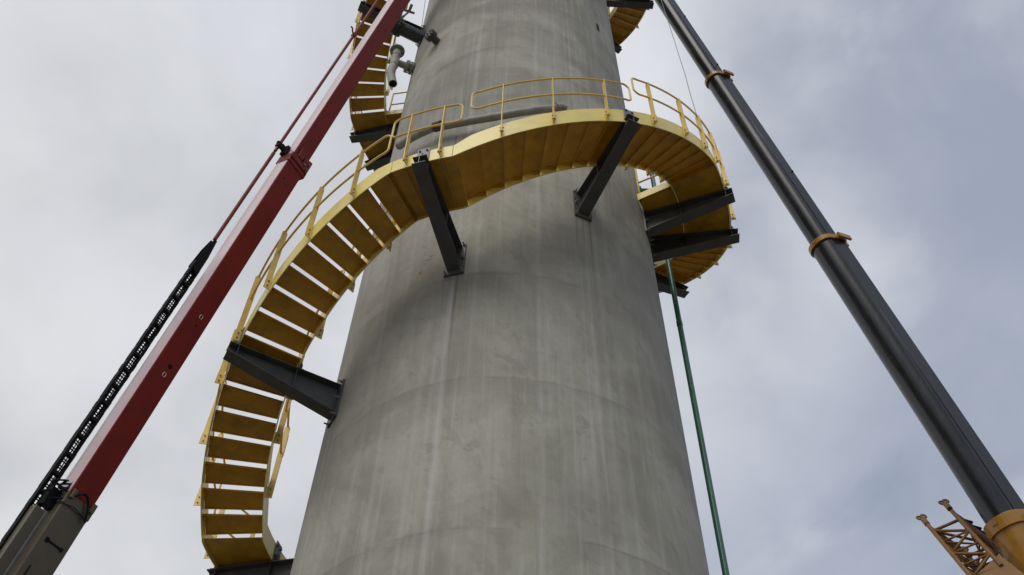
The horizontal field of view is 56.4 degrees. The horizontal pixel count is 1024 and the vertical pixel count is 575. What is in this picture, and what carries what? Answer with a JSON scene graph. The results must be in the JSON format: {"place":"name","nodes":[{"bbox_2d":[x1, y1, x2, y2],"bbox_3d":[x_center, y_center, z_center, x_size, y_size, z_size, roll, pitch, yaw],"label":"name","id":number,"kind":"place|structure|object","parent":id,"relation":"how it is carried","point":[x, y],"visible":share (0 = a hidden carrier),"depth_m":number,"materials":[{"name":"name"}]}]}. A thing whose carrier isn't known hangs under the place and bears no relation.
{"place":"outdoors","nodes":[
{"label":"outdoors","id":0,"kind":"place"},
{"bbox_2d":[0,0,1023,574],"label":"sky","id":1,"kind":"structure","parent":0,"point":[131,131],"materials":[{"name":"grey"}]},
{"label":"ground","id":2,"kind":"structure","parent":0,"visible":0},
{"bbox_2d":[0,0,409,574],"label":"mobile crane","id":3,"kind":"object","parent":2,"relation":"on","point":[36,539],"visible":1,"depth_m":11.04,"materials":[{"name":"red paint"}]},
{"bbox_2d":[290,0,708,574],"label":"concrete tower","id":4,"kind":"structure","parent":2,"relation":"on","point":[509,404],"depth_m":11.62,"materials":[{"name":"grey concrete"}]},
{"bbox_2d":[207,540,293,574],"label":"support bracket","id":5,"kind":"object","parent":4,"relation":"attached to","point":[276,565],"visible":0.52,"depth_m":12.87,"materials":[{"name":"grey metal"}]},
{"bbox_2d":[223,327,345,428],"bbox_3d":[-2.961,1.138,12.425,1.584,0.934,0.280,25,-55,-17],"label":"support bracket","id":6,"kind":"object","parent":4,"relation":"attached to","point":[320,395],"visible":0.92,"depth_m":12.36,"materials":[{"name":"grey metal"}]},
{"bbox_2d":[349,122,399,142],"bbox_3d":[-3.022,-3.634,22.303,1.584,0.934,0.280,-11,-53,9],"label":"support bracket","id":7,"kind":"object","parent":4,"relation":"attached to","point":[373,134],"visible":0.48,"depth_m":22.32,"materials":[{"name":"grey metal"}]},
{"bbox_2d":[364,149,392,170],"bbox_3d":[-2.797,-3.150,22.684,1.584,0.934,0.280,-20,-55,17],"label":"support bracket","id":8,"kind":"object","parent":4,"relation":"attached to","point":[383,160],"visible":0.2,"depth_m":22.76,"materials":[{"name":"grey metal"}]},
{"bbox_2d":[357,1,424,46],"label":"support bracket","id":9,"kind":"object","parent":4,"relation":"attached to","point":[364,7],"visible":0.39,"depth_m":21.95,"materials":[{"name":"grey metal"}]},
{"bbox_2d":[387,44,415,87],"bbox_3d":[-2.404,-4.704,20.607,0.657,1.574,0.328,22,-54,-16],"label":"drain tee pipe","id":10,"kind":"object","parent":4,"relation":"attached to","point":[397,52],"visible":0.99,"depth_m":20.71,"materials":[{"name":"grey metal"}]},
{"bbox_2d":[390,4,425,45],"bbox_3d":[-2.380,-5.968,21.878,0.959,1.933,0.429,23,-55,-16],"label":"gate valve","id":11,"kind":"object","parent":4,"relation":"attached to","point":[401,27],"visible":0.67,"depth_m":21.59,"materials":[{"name":"grey metal"}]},
{"bbox_2d":[424,29,439,44],"bbox_3d":[-1.637,-5.209,19.978,0.268,0.268,0.325,-35,-60,25],"label":"blind flange","id":12,"kind":"object","parent":4,"relation":"attached to","point":[432,37],"visible":0.98,"depth_m":19.89,"materials":[{"name":"grey metal"}]},
{"bbox_2d":[411,147,466,277],"bbox_3d":[-0.980,-1.025,12.707,0.280,0.934,1.584,-12,-53,11],"label":"support bracket","id":13,"kind":"object","parent":4,"relation":"attached to","point":[452,248],"visible":0.94,"depth_m":12.62,"materials":[{"name":"grey metal"}]},
{"bbox_2d":[395,103,568,149],"bbox_3d":[-0.577,-2.779,16.163,3.080,0.732,0.571,-10,-52,9],"label":"drain pipe","id":14,"kind":"object","parent":4,"relation":"attached to","point":[468,121],"visible":0.84,"depth_m":15.91,"materials":[{"name":"grey metal"}]},
{"bbox_2d":[573,108,639,221],"bbox_3d":[1.398,-1.842,14.103,0.280,0.934,1.584,22,-54,-15],"label":"support bracket","id":15,"kind":"object","parent":4,"relation":"attached to","point":[587,195],"visible":0.95,"depth_m":14.03,"materials":[{"name":"grey metal"}]},
{"bbox_2d":[613,41,621,53],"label":"support bracket","id":16,"kind":"object","parent":4,"relation":"attached to","point":[618,47],"visible":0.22,"depth_m":29.34,"materials":[{"name":"grey metal"}]},
{"bbox_2d":[606,0,653,8],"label":"support bracket","id":17,"kind":"object","parent":4,"relation":"attached to","point":[644,4],"visible":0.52,"depth_m":27.37,"materials":[{"name":"grey metal"}]},
{"bbox_2d":[655,272,688,297],"bbox_3d":[2.845,-0.170,19.145,1.584,0.934,0.280,23,-55,-16],"label":"support bracket","id":18,"kind":"object","parent":4,"relation":"attached to","point":[663,284],"visible":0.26,"depth_m":19.25,"materials":[{"name":"grey metal"}]},
{"bbox_2d":[641,179,735,242],"bbox_3d":[3.019,-1.345,16.368,1.584,0.934,0.280,-16,-53,13],"label":"support bracket","id":19,"kind":"object","parent":4,"relation":"attached to","point":[661,220],"visible":0.89,"depth_m":16.29,"materials":[{"name":"grey metal"}]},
{"bbox_2d":[650,226,739,265],"bbox_3d":[3.188,-0.811,16.789,1.584,0.934,0.280,-6,-52,6],"label":"support bracket","id":20,"kind":"object","parent":4,"relation":"attached to","point":[665,247],"visible":0.8,"depth_m":16.73,"materials":[{"name":"grey metal"}]},
{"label":"support bracket","id":21,"kind":"object","parent":4,"relation":"attached to","visible":0},
{"bbox_2d":[193,0,735,567],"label":"spiral staircase","id":22,"kind":"structure","parent":21,"relation":"on","point":[675,158],"depth_m":12.84,"materials":[{"name":"yellow metal"}]},
{"bbox_2d":[640,174,729,574],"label":"green standpipe","id":23,"kind":"object","parent":2,"relation":"on","point":[712,501],"visible":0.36,"depth_m":14.39,"materials":[{"name":"metal"}]},
{"bbox_2d":[654,0,1023,573],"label":"mobile crane","id":24,"kind":"object","parent":2,"relation":"on","point":[990,491],"visible":1,"depth_m":20.21,"materials":[{"name":"grey paint"}]},
{"bbox_2d":[661,0,696,113],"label":"hanging wire","id":25,"kind":"object","parent":24,"relation":"hanging from","point":[680,59],"visible":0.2,"depth_m":18.74,"materials":[{"name":"metal"}]},
{"bbox_2d":[916,499,1023,574],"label":"lattice jib","id":26,"kind":"object","parent":24,"relation":"attached to","point":[998,564],"visible":0.89,"depth_m":17.41,"materials":[{"name":"orange paint"}]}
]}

